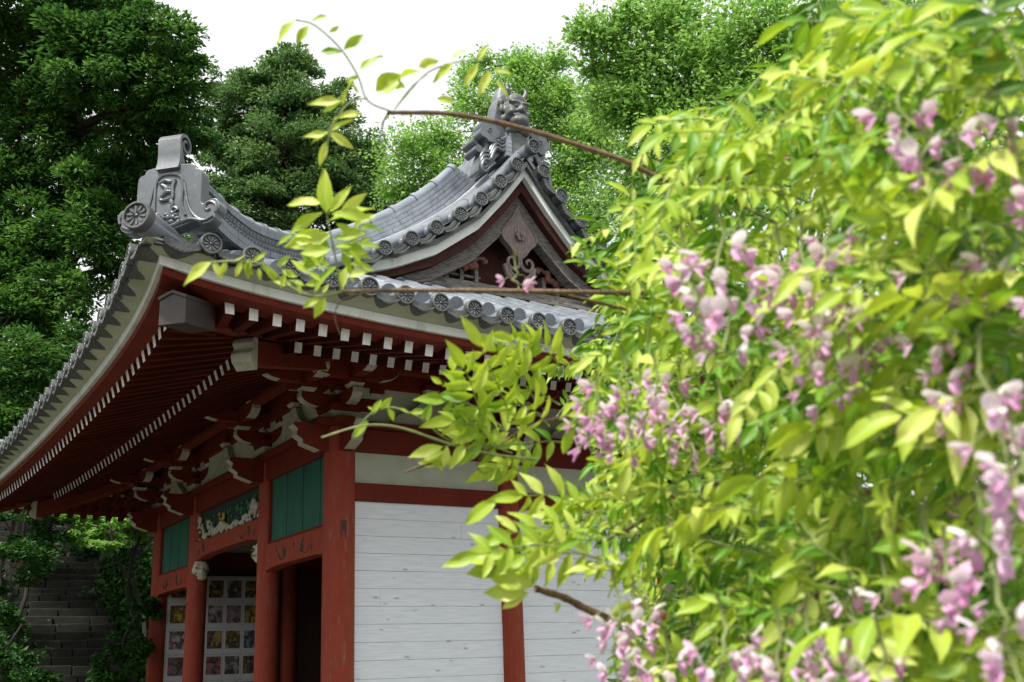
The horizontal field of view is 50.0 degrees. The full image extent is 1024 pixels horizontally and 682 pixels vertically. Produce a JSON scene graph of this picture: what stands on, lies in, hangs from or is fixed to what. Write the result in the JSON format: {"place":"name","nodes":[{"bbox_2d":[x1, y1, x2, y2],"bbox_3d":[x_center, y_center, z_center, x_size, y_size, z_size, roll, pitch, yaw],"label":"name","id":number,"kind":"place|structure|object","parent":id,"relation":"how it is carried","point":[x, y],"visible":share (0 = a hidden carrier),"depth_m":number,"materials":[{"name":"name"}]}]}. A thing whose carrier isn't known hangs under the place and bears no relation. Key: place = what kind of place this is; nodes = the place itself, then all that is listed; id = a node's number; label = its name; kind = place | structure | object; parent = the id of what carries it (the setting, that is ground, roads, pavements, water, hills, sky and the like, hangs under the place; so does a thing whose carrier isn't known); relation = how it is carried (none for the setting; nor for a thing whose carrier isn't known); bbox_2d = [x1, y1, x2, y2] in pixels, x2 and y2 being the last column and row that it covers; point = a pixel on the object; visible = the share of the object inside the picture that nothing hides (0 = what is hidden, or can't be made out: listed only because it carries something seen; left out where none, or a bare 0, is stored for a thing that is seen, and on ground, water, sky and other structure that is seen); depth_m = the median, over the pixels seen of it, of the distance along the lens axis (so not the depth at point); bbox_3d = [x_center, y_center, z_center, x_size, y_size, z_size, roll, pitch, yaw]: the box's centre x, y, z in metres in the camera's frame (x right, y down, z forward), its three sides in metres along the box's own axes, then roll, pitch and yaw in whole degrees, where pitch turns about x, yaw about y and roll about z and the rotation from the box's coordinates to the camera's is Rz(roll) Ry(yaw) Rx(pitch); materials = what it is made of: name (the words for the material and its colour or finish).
{"place":"outdoors","nodes":[
{"label":"outdoors","id":0,"kind":"place"},
{"bbox_2d":[12,507,905,681],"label":"ground","id":1,"kind":"structure","parent":0,"point":[93,558],"depth_m":25.31,"materials":[{"name":"soil"}]},
{"bbox_2d":[0,363,42,640],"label":"tree","id":2,"kind":"object","parent":1,"relation":"on","point":[12,527],"visible":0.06,"depth_m":20.15,"materials":[{"name":"green plant"}]},
{"bbox_2d":[0,510,104,677],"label":"tree","id":3,"kind":"object","parent":1,"relation":"on","point":[39,544],"visible":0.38,"depth_m":18.37,"materials":[{"name":"green plant"}]},
{"bbox_2d":[0,511,137,681],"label":"stone stairs","id":4,"kind":"structure","parent":1,"relation":"on","point":[78,642],"depth_m":22.02,"materials":[{"name":"grey stone"}]},
{"bbox_2d":[4,548,144,663],"bbox_3d":[-9.946,5.090,23.067,18.120,7.507,12.941,8,-20,-31],"label":"ground cover","id":5,"kind":"object","parent":1,"relation":"on","point":[46,647],"depth_m":21.32,"materials":[{"name":"green plant"}]},
{"bbox_2d":[0,521,153,681],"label":"undergrowth","id":6,"kind":"object","parent":1,"relation":"on","point":[113,582],"visible":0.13,"depth_m":22.59,"materials":[{"name":"green plant"}]},
{"bbox_2d":[52,514,147,639],"bbox_3d":[-7.050,4.619,19.165,1.950,4.170,2.042,-6,-17,13],"label":"tree","id":7,"kind":"object","parent":1,"relation":"on","point":[104,546],"visible":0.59,"depth_m":19.43,"materials":[{"name":"green plant"}]},
{"bbox_2d":[0,0,224,588],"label":"conifer tree","id":8,"kind":"object","parent":1,"relation":"on","point":[67,67],"visible":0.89,"depth_m":22.07,"materials":[{"name":"green plant"}]},
{"bbox_2d":[96,517,153,676],"bbox_3d":[-7.413,5.213,22.119,0.370,6.484,8.417,8,-20,-31],"label":"tree","id":9,"kind":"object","parent":1,"relation":"on","point":[143,548],"depth_m":22.20,"materials":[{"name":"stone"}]},
{"bbox_2d":[182,40,395,240],"bbox_3d":[-5.644,-1.488,27.615,5.491,12.944,4.704,-16,-22,39],"label":"evergreen tree","id":10,"kind":"object","parent":1,"relation":"on","point":[266,159],"visible":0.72,"depth_m":27.80,"materials":[{"name":"green plant"}]},
{"bbox_2d":[0,372,762,535],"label":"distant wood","id":11,"kind":"object","parent":1,"relation":"on","point":[668,482],"visible":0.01,"depth_m":39.26,"materials":[{"name":"green plant"}]},
{"bbox_2d":[0,83,873,681],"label":"temple hall","id":12,"kind":"structure","parent":1,"relation":"on","point":[190,423],"depth_m":10.83,"materials":[{"name":"wood"}]},
{"bbox_2d":[163,576,255,681],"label":"photo board","id":13,"kind":"object","parent":12,"relation":"attached to","point":[229,630],"visible":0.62,"depth_m":15.36,"materials":[{"name":"white paper"}]},
{"bbox_2d":[358,36,641,245],"bbox_3d":[0.005,0.264,23.919,6.702,14.056,4.023,0,-17,-7],"label":"deciduous tree","id":14,"kind":"object","parent":1,"relation":"on","point":[546,108],"visible":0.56,"depth_m":24.42,"materials":[{"name":"green plant"}]},
{"bbox_2d":[1,0,1023,497],"label":"sky","id":15,"kind":"structure","parent":0,"point":[406,32],"materials":[{"name":"white"}]},
{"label":"gravel yard","id":16,"kind":"structure","parent":0,"visible":0},
{"bbox_2d":[0,598,64,681],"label":"shrub","id":17,"kind":"object","parent":16,"relation":"on","point":[11,649],"visible":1,"depth_m":13.98,"materials":[{"name":"green plant"}]},
{"bbox_2d":[85,596,166,681],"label":"shrub","id":18,"kind":"object","parent":16,"relation":"on","point":[141,647],"visible":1,"depth_m":14.40,"materials":[{"name":"green plant"}]},
{"bbox_2d":[120,527,151,678],"bbox_3d":[-5.701,4.700,16.475,0.591,4.296,0.535,-2,-17,0],"label":"shrub","id":19,"kind":"object","parent":16,"relation":"on","point":[137,537],"visible":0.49,"depth_m":16.87,"materials":[{"name":"green plant"}]},
{"bbox_2d":[183,0,1023,681],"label":"wisteria","id":20,"kind":"object","parent":16,"relation":"on","point":[923,398],"visible":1,"depth_m":1.18,"materials":[{"name":"green plant"}]},
{"bbox_2d":[560,0,977,592],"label":"deciduous tree","id":21,"kind":"object","parent":16,"relation":"on","point":[723,68],"visible":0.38,"depth_m":18.51,"materials":[{"name":"green plant"}]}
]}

